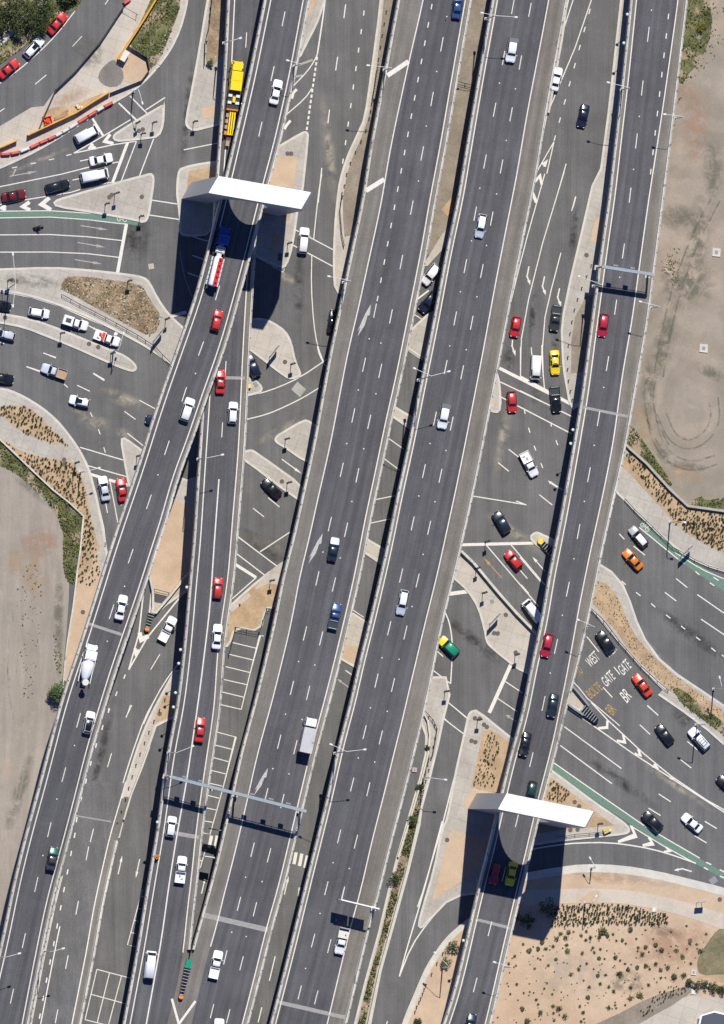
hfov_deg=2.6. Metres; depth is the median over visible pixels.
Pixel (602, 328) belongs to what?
estate car
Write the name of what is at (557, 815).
portal
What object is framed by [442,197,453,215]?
concrete pad
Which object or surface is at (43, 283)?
traffic island
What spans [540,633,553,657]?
estate car
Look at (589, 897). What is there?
sand patch
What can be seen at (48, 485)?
retaining wall
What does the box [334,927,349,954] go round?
pickup truck
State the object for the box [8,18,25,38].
tree
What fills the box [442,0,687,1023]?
viaduct
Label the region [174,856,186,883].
pickup truck
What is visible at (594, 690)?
road lettering
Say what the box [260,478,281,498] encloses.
sedan car
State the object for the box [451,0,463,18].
sedan car
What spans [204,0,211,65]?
railing
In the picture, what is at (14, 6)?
tree
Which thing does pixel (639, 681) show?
sedan car
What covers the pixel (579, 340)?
gravel bed
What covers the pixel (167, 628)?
pickup truck
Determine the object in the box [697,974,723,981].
footpath
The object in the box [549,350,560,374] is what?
sedan car
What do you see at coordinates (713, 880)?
access cover
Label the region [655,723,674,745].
estate car
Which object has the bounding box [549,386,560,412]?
pickup truck
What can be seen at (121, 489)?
sedan car
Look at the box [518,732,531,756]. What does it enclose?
sedan car
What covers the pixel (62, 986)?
viaduct
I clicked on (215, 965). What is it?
pickup truck
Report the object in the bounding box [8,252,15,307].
street lamp
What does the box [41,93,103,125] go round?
sand patch
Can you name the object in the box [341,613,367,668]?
median
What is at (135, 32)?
railing
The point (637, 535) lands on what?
estate car
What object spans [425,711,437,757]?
railing
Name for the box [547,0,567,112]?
concrete barrier
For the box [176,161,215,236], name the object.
traffic island
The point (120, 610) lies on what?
sedan car
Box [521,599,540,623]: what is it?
delivery van
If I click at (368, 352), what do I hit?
viaduct
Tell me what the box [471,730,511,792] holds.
planting bed
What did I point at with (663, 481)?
retaining wall
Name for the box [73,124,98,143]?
delivery van
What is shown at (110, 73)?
asphalt patch
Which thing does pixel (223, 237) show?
tanker truck
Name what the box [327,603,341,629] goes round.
pickup truck
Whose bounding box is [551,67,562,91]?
sedan car
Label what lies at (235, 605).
concrete pad
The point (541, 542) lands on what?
crash cushion
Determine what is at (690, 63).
scrub bank
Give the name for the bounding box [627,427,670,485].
scrub bank
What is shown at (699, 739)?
four wheel drive
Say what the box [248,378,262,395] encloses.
traffic island
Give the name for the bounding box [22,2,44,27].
tree
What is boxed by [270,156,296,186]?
sand patch
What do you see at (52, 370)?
pickup truck
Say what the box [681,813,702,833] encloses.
sedan car
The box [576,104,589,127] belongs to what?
sedan car
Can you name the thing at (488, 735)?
planted tufts
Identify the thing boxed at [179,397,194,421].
four wheel drive
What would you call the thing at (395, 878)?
bush
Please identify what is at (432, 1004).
verge
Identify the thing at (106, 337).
pickup truck
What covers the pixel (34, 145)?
water barrier
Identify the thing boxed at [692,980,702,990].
bush
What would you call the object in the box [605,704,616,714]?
road lettering
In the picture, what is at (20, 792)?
stain
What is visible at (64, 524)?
undergrowth
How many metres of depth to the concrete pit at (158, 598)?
2993.16 m
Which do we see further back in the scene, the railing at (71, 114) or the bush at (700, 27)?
the bush at (700, 27)
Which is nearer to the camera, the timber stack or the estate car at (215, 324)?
the estate car at (215, 324)
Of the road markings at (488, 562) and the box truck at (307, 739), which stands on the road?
the road markings at (488, 562)
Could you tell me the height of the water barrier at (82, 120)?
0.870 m
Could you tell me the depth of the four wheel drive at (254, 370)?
2995.43 m
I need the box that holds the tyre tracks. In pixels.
[646,205,719,469]
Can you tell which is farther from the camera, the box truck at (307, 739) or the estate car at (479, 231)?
the estate car at (479, 231)
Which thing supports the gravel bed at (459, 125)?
on the road
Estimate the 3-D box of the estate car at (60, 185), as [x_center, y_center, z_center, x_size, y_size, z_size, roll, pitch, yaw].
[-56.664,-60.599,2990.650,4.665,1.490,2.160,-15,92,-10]
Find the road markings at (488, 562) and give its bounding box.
[483,557,501,577]
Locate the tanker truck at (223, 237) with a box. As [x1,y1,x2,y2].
[205,226,231,289]
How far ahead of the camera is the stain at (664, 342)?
3010.06 m
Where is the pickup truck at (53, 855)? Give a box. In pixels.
[46,846,58,870]
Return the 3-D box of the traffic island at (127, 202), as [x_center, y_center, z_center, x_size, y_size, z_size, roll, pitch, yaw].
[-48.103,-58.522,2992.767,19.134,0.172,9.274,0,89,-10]
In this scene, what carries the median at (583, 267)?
on the road
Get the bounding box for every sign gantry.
[162,774,305,813]
[594,264,654,277]
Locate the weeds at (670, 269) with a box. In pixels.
[16,1,723,697]
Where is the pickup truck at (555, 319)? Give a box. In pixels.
[549,305,561,331]
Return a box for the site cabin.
[119,50,129,61]
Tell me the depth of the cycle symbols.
3003.47 m
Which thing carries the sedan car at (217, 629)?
on the viaduct at (166, 924)
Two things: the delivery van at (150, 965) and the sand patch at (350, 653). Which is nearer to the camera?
the delivery van at (150, 965)
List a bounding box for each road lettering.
[585,651,598,666]
[585,682,602,698]
[601,670,615,685]
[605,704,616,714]
[618,659,630,674]
[620,689,631,702]
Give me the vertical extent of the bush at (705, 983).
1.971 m
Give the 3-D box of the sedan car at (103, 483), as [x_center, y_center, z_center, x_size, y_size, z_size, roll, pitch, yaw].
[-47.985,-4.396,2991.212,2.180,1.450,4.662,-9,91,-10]
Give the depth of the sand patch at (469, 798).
3002.38 m
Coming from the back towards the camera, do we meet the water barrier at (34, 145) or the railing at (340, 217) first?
the railing at (340, 217)
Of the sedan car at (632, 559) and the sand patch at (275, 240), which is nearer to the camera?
the sand patch at (275, 240)
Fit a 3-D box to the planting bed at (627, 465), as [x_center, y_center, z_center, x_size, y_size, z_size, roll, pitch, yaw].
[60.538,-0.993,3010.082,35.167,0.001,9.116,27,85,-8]
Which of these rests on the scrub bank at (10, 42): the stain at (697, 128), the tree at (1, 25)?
the tree at (1, 25)
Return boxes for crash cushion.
[144,612,154,631]
[178,959,191,998]
[537,538,552,555]
[580,705,598,722]
[603,828,611,833]
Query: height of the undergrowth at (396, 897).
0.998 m
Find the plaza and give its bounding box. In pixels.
[640,995,723,1023]
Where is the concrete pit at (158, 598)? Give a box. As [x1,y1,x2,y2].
[154,593,167,603]
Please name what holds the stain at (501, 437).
on the road
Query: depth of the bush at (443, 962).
2999.93 m
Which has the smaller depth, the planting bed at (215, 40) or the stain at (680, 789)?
the planting bed at (215, 40)
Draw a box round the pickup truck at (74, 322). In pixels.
[61,314,88,330]
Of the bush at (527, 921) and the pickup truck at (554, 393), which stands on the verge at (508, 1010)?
the bush at (527, 921)
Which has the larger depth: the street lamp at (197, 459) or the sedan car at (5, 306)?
the sedan car at (5, 306)
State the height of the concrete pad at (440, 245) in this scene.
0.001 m
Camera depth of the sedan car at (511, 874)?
2992.72 m
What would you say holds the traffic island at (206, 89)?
on the road
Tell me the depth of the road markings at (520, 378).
2999.93 m
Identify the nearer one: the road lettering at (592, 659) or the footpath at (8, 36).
the footpath at (8, 36)
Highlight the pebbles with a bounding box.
[66,32,716,987]
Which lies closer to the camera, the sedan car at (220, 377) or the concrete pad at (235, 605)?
the sedan car at (220, 377)
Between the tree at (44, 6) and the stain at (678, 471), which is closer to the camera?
the tree at (44, 6)
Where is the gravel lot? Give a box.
[0,466,68,940]
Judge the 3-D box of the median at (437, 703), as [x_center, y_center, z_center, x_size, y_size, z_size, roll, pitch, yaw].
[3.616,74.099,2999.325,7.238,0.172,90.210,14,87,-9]
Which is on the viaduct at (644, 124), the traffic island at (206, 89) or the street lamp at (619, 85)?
the street lamp at (619, 85)
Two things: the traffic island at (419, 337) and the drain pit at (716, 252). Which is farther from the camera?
the drain pit at (716, 252)
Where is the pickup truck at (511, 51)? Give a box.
[505,37,518,62]
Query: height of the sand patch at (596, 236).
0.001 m
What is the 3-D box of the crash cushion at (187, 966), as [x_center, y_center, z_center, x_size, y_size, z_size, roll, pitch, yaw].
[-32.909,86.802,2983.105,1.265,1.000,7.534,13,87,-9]
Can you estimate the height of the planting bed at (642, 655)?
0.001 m
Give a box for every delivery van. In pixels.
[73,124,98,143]
[79,167,108,182]
[143,950,156,978]
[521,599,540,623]
[530,355,540,379]
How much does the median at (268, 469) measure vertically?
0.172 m
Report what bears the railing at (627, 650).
on the median at (610, 579)
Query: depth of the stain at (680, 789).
3009.04 m
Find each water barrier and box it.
[0,152,9,155]
[10,151,19,154]
[19,147,29,152]
[29,142,38,148]
[39,138,47,144]
[68,122,77,129]
[77,115,87,123]
[87,110,96,117]
[103,101,112,108]
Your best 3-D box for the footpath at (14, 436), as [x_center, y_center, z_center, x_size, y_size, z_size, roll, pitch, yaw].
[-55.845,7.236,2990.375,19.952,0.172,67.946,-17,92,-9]
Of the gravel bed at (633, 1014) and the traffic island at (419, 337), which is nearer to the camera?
the traffic island at (419, 337)
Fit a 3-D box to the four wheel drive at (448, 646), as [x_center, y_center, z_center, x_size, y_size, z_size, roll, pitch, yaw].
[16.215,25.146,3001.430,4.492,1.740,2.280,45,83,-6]
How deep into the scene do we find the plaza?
3008.59 m
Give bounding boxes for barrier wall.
[149,572,188,613]
[397,714,430,856]
[461,550,536,635]
[568,704,583,715]
[573,686,588,705]
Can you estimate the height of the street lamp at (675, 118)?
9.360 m
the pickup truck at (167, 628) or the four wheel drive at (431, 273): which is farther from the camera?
the four wheel drive at (431, 273)
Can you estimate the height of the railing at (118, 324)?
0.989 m
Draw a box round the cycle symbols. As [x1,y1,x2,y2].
[117,218,648,531]
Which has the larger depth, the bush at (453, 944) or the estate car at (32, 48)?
the bush at (453, 944)
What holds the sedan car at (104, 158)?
on the road
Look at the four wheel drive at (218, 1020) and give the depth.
2983.63 m
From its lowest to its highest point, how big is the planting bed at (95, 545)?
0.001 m
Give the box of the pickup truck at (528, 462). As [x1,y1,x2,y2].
[519,450,538,477]
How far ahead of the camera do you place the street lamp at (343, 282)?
2982.21 m
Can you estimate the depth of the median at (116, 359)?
2991.24 m
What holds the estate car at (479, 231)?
on the viaduct at (391, 684)
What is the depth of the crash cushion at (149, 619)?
2992.12 m
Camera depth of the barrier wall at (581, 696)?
3005.31 m
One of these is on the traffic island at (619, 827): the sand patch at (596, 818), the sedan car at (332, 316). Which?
the sand patch at (596, 818)
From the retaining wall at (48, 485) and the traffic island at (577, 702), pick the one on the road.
the traffic island at (577, 702)
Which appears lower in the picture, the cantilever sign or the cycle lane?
the cantilever sign
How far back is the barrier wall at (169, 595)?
2992.51 m
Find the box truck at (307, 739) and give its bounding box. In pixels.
[298,717,318,753]
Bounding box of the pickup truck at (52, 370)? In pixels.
[40,363,67,379]
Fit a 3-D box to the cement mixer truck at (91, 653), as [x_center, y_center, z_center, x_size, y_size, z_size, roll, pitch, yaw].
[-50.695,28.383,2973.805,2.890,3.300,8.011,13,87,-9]
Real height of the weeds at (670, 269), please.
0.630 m
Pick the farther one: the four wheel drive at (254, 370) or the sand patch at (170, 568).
the four wheel drive at (254, 370)
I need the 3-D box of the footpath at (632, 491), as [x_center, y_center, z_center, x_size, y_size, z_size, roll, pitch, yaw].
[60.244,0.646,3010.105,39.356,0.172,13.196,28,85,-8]
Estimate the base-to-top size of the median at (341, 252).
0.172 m
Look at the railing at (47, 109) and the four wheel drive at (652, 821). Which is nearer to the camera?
the railing at (47, 109)
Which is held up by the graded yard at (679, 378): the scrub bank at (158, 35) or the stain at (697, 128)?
the stain at (697, 128)
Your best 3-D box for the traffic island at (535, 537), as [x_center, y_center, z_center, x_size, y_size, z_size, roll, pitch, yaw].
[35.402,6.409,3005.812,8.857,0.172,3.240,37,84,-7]
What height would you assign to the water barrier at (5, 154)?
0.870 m
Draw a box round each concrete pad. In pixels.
[0,0,187,168]
[230,593,250,612]
[256,560,285,588]
[425,226,450,265]
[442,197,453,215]
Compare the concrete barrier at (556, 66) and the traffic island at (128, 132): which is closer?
the traffic island at (128, 132)
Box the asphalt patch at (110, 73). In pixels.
[98,60,123,86]
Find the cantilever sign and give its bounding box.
[336,899,379,910]
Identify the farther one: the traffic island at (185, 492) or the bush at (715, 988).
the bush at (715, 988)
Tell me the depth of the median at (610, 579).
3008.30 m
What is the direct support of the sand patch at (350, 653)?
on the median at (356, 630)
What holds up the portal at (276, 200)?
on the road
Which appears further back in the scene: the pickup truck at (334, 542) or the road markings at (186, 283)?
the road markings at (186, 283)
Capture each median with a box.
[0,313,136,371]
[118,670,179,837]
[245,449,302,500]
[333,0,383,292]
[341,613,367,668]
[354,676,449,1023]
[365,539,384,564]
[393,407,411,428]
[561,0,628,409]
[592,564,723,744]
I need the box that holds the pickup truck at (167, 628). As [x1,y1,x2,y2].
[157,616,176,642]
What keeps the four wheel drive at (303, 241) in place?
on the road
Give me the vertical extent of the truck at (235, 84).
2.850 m
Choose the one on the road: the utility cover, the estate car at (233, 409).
the utility cover
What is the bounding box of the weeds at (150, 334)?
[60,278,723,1023]
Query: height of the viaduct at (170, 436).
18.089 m
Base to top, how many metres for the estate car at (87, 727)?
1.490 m
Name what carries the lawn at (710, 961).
on the verge at (508, 1010)
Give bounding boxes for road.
[0,0,723,1023]
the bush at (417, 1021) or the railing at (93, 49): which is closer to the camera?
the railing at (93, 49)
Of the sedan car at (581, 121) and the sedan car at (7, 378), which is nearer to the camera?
the sedan car at (7, 378)
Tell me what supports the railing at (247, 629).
on the traffic island at (249, 613)
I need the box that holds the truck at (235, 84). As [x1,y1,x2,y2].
[222,60,244,145]
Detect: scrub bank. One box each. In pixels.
[0,0,80,63]
[0,441,81,583]
[130,0,179,66]
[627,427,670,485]
[673,687,723,734]
[679,0,711,82]
[689,497,723,509]
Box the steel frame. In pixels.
[43,115,52,125]
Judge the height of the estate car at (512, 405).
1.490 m
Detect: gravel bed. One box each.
[343,0,396,236]
[427,0,490,254]
[571,295,593,372]
[597,987,695,1023]
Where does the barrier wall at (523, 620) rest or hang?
on the traffic island at (516, 633)
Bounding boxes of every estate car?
[0,327,15,340]
[23,36,44,58]
[28,307,49,318]
[44,179,69,193]
[69,395,89,407]
[82,711,95,734]
[165,816,177,836]
[210,310,223,331]
[212,577,223,598]
[227,402,238,423]
[395,589,408,615]
[474,213,486,238]
[488,863,500,884]
[504,550,522,570]
[506,391,517,412]
[509,316,521,336]
[525,780,537,798]
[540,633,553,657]
[597,313,608,336]
[628,526,648,547]
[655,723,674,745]
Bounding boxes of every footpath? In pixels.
[0,2,41,44]
[0,388,107,659]
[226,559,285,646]
[519,888,723,928]
[616,447,723,571]
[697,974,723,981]
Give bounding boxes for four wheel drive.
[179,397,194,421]
[213,1018,223,1023]
[249,354,260,377]
[297,227,309,253]
[418,291,436,313]
[421,263,440,285]
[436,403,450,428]
[439,636,459,657]
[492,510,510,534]
[595,630,615,653]
[641,810,663,832]
[687,727,710,751]
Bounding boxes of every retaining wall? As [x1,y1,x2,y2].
[0,439,83,687]
[626,444,723,511]
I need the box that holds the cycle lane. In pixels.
[0,211,723,876]
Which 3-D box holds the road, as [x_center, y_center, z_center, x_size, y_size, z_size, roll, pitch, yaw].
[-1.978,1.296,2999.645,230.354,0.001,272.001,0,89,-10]
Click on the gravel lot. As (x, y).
(28, 516)
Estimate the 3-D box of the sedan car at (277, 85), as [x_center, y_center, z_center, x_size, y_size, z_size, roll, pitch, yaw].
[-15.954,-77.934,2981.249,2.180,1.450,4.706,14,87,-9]
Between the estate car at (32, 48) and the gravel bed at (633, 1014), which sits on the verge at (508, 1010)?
the gravel bed at (633, 1014)
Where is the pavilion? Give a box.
[697,1011,723,1023]
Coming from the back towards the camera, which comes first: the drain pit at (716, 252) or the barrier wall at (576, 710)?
the drain pit at (716, 252)
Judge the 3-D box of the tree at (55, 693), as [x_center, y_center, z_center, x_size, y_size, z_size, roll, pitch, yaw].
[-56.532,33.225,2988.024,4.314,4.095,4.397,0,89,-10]
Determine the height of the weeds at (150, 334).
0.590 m
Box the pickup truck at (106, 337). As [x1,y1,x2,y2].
[93,329,120,346]
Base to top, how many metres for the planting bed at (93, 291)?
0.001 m
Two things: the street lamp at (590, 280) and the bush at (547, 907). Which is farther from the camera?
the bush at (547, 907)
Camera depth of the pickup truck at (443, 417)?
2989.84 m
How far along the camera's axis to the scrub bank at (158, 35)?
2994.79 m
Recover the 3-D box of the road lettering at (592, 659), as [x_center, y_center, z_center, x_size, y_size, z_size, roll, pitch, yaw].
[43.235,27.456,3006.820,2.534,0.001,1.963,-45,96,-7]
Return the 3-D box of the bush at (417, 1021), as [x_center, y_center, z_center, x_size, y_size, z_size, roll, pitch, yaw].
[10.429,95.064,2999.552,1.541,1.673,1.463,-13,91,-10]
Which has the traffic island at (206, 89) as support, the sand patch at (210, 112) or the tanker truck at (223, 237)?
the sand patch at (210, 112)
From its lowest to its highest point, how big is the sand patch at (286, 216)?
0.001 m
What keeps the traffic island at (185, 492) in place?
on the road
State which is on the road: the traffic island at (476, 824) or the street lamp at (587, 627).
the traffic island at (476, 824)
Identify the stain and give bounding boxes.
[13,775,26,814]
[56,607,60,645]
[120,396,135,403]
[325,135,333,170]
[498,426,506,459]
[658,322,671,355]
[658,772,683,792]
[670,213,686,222]
[674,470,687,473]
[675,276,698,296]
[690,115,699,130]
[691,216,702,255]
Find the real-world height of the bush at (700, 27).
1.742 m
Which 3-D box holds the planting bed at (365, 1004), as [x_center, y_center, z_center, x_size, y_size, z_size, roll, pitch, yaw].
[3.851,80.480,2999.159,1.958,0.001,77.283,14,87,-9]
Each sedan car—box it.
[0,59,19,78]
[0,300,11,311]
[0,373,13,384]
[1,189,25,201]
[46,12,67,34]
[89,153,112,165]
[98,476,110,500]
[114,594,127,619]
[116,478,126,501]
[145,415,152,424]
[194,717,205,742]
[211,624,222,649]
[215,370,226,393]
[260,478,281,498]
[269,79,282,104]
[327,309,337,332]
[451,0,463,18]
[466,1013,476,1023]
[504,861,517,885]
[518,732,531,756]
[546,693,558,717]
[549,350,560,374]
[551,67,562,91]
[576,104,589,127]
[622,548,643,570]
[632,673,652,696]
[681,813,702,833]
[716,774,723,788]
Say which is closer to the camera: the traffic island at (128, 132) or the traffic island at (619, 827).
the traffic island at (128, 132)
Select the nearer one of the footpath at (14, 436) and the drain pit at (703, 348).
the footpath at (14, 436)
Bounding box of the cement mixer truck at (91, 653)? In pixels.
[77,643,98,686]
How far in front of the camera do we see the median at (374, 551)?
3000.15 m
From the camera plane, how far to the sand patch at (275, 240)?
2997.91 m
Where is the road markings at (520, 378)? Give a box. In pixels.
[0,0,723,1023]
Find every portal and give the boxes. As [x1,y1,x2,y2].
[182,176,311,215]
[468,793,593,827]
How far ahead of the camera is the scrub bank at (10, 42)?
2990.70 m
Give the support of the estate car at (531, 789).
on the viaduct at (644, 124)
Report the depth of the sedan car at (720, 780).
3009.66 m
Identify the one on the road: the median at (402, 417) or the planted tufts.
the median at (402, 417)
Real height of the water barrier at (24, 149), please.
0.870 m
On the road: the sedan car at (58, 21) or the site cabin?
the sedan car at (58, 21)
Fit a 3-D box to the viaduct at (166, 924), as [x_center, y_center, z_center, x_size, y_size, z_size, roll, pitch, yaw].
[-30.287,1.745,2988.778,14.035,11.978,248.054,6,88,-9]
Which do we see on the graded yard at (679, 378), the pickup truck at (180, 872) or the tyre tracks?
the tyre tracks
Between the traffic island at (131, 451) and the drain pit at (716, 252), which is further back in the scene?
the drain pit at (716, 252)
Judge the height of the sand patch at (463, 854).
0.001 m
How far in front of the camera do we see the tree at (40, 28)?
2988.76 m
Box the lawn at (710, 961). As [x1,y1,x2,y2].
[697,929,723,974]
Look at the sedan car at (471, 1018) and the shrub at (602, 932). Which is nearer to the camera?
the sedan car at (471, 1018)
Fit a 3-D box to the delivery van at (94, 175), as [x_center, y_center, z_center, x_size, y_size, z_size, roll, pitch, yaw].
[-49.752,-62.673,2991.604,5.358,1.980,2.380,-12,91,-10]
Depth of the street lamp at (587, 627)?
2985.40 m
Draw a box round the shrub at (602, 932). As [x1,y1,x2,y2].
[596,925,608,935]
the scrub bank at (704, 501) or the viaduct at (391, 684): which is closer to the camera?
the viaduct at (391, 684)
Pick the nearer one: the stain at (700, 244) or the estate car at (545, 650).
the estate car at (545, 650)
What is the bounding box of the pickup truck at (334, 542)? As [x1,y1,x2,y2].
[327,537,339,561]
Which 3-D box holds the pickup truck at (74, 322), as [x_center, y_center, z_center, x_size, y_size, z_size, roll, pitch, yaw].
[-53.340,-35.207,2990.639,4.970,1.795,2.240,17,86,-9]
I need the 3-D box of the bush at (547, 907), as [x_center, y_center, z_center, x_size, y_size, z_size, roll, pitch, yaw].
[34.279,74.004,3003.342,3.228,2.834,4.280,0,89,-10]
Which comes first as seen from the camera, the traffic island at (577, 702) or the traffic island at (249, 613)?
the traffic island at (249, 613)
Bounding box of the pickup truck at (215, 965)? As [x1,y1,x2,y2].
[208,950,222,978]
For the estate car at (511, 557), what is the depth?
3003.46 m
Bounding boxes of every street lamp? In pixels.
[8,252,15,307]
[196,453,223,460]
[327,275,349,283]
[329,743,366,754]
[366,64,390,70]
[413,367,450,380]
[480,12,517,19]
[576,618,594,628]
[577,275,601,286]
[606,81,628,90]
[663,113,683,119]
[692,717,706,725]
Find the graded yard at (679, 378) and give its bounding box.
[630,0,723,505]
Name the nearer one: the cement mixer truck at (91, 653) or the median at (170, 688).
the cement mixer truck at (91, 653)
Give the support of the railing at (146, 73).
on the concrete pad at (83, 82)
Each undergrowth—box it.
[0,0,723,731]
[358,751,429,1023]
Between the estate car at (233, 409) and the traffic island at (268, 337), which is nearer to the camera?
the estate car at (233, 409)
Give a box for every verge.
[402,917,469,1023]
[476,864,723,1023]
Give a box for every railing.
[27,91,109,135]
[38,90,55,129]
[56,7,123,89]
[61,294,170,362]
[111,46,149,92]
[117,0,155,59]
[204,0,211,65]
[228,608,270,653]
[340,192,344,245]
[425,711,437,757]
[591,608,668,690]
[625,499,721,569]
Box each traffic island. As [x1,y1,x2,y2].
[0,267,182,363]
[53,173,154,222]
[113,104,164,141]
[121,437,141,486]
[148,477,195,614]
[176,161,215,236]
[185,0,223,130]
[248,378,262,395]
[250,318,300,378]
[256,131,308,267]
[274,419,315,461]
[299,0,324,57]
[408,311,433,358]
[418,710,513,928]
[454,553,536,673]
[490,374,501,412]
[530,532,554,555]
[533,770,629,845]
[569,688,586,710]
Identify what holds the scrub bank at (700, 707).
on the planting bed at (642, 655)
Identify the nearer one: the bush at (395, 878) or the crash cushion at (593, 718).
the bush at (395, 878)
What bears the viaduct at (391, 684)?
on the road
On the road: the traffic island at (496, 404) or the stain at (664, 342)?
the traffic island at (496, 404)
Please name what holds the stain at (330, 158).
on the road
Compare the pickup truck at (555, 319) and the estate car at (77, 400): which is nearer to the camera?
the estate car at (77, 400)
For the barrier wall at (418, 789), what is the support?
on the median at (437, 703)
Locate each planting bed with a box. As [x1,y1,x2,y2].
[0,405,65,444]
[0,438,100,671]
[61,276,159,334]
[65,562,98,680]
[206,0,225,64]
[358,742,428,1023]
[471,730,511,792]
[593,580,723,721]
[622,452,723,551]
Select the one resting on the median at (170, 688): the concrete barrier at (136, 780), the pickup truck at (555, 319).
the concrete barrier at (136, 780)
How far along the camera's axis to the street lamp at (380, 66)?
2984.80 m
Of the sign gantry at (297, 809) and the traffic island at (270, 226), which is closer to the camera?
the sign gantry at (297, 809)
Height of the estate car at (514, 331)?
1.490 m
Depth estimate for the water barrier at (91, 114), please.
2991.88 m
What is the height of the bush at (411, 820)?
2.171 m
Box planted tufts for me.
[0,405,723,1015]
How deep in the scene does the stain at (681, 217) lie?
3010.99 m
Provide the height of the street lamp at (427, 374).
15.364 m
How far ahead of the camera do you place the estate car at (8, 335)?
2988.03 m
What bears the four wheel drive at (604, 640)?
on the road
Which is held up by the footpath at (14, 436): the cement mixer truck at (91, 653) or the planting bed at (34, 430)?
the planting bed at (34, 430)
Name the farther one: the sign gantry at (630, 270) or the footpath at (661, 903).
the footpath at (661, 903)
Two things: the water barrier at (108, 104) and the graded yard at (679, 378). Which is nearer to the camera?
the water barrier at (108, 104)
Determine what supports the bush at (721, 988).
on the verge at (508, 1010)
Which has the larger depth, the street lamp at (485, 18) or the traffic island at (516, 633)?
the traffic island at (516, 633)
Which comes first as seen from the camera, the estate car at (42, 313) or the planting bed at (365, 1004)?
the estate car at (42, 313)
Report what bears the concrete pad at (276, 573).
on the traffic island at (249, 613)
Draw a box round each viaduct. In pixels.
[0,0,309,1023]
[29,782,128,1023]
[122,0,262,1023]
[174,0,471,1023]
[269,0,566,1023]
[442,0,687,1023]
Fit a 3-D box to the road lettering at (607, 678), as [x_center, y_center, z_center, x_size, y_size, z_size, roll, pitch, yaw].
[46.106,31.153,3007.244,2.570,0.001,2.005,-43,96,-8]
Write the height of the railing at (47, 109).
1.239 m
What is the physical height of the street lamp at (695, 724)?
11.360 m
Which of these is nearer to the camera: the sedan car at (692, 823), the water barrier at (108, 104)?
the water barrier at (108, 104)
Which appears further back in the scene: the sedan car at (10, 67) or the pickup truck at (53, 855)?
the sedan car at (10, 67)
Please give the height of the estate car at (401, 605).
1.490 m
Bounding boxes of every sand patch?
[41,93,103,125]
[115,50,147,81]
[151,500,194,595]
[155,695,174,722]
[187,166,214,188]
[201,105,219,118]
[262,213,289,220]
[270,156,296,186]
[271,236,280,253]
[307,0,315,16]
[342,644,359,663]
[433,830,485,899]
[464,790,492,814]
[536,777,612,833]
[572,890,599,908]
[591,216,603,242]
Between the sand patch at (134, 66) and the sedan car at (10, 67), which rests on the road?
the sedan car at (10, 67)
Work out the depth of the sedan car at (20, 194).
2988.75 m
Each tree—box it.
[0,0,31,28]
[0,14,6,33]
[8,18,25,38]
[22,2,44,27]
[29,0,59,19]
[30,17,50,36]
[47,679,65,701]
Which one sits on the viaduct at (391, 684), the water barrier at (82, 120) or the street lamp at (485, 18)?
the street lamp at (485, 18)
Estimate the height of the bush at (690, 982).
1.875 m
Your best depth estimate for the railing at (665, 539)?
3008.51 m
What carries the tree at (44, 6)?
on the scrub bank at (10, 42)
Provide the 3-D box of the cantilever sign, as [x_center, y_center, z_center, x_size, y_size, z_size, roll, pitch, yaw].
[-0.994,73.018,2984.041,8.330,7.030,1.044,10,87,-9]
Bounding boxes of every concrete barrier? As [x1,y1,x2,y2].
[123,747,149,819]
[367,826,418,1023]
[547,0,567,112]
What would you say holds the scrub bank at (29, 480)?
on the gravel lot
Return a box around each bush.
[206,58,213,66]
[387,872,399,882]
[407,815,417,825]
[414,1018,421,1023]
[441,956,452,966]
[444,941,460,951]
[519,912,536,929]
[538,897,553,918]
[686,978,692,985]
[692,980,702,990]
[697,21,707,31]
[699,979,710,988]
[709,981,719,992]
[718,985,723,993]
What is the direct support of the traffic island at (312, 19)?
on the road
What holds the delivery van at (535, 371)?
on the road
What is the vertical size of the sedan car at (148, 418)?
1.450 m
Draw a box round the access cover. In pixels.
[709,876,717,884]
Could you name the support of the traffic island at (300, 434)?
on the road
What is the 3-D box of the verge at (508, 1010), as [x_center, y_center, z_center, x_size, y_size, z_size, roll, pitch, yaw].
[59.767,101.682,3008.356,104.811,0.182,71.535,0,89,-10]
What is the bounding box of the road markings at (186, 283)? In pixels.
[10,59,535,850]
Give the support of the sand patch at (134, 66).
on the concrete pad at (83, 82)
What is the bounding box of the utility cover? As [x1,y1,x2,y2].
[291,382,305,396]
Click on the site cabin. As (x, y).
(124, 56)
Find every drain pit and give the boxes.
[651,907,656,911]
[699,344,707,352]
[712,248,720,256]
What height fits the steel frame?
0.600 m
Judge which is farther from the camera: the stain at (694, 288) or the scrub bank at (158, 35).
the stain at (694, 288)
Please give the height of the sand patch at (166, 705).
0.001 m
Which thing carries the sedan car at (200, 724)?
on the viaduct at (166, 924)
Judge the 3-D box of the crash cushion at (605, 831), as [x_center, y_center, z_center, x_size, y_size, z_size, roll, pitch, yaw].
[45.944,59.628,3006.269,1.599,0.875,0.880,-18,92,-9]
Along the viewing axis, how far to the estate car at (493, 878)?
2992.06 m
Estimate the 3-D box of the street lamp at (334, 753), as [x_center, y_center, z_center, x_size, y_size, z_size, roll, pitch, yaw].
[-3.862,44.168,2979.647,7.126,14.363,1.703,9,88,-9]
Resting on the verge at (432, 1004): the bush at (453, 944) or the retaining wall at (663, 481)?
the bush at (453, 944)
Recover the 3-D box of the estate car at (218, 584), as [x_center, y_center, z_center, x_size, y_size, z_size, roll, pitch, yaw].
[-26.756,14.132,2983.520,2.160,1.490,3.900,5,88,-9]
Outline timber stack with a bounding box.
[54,109,68,119]

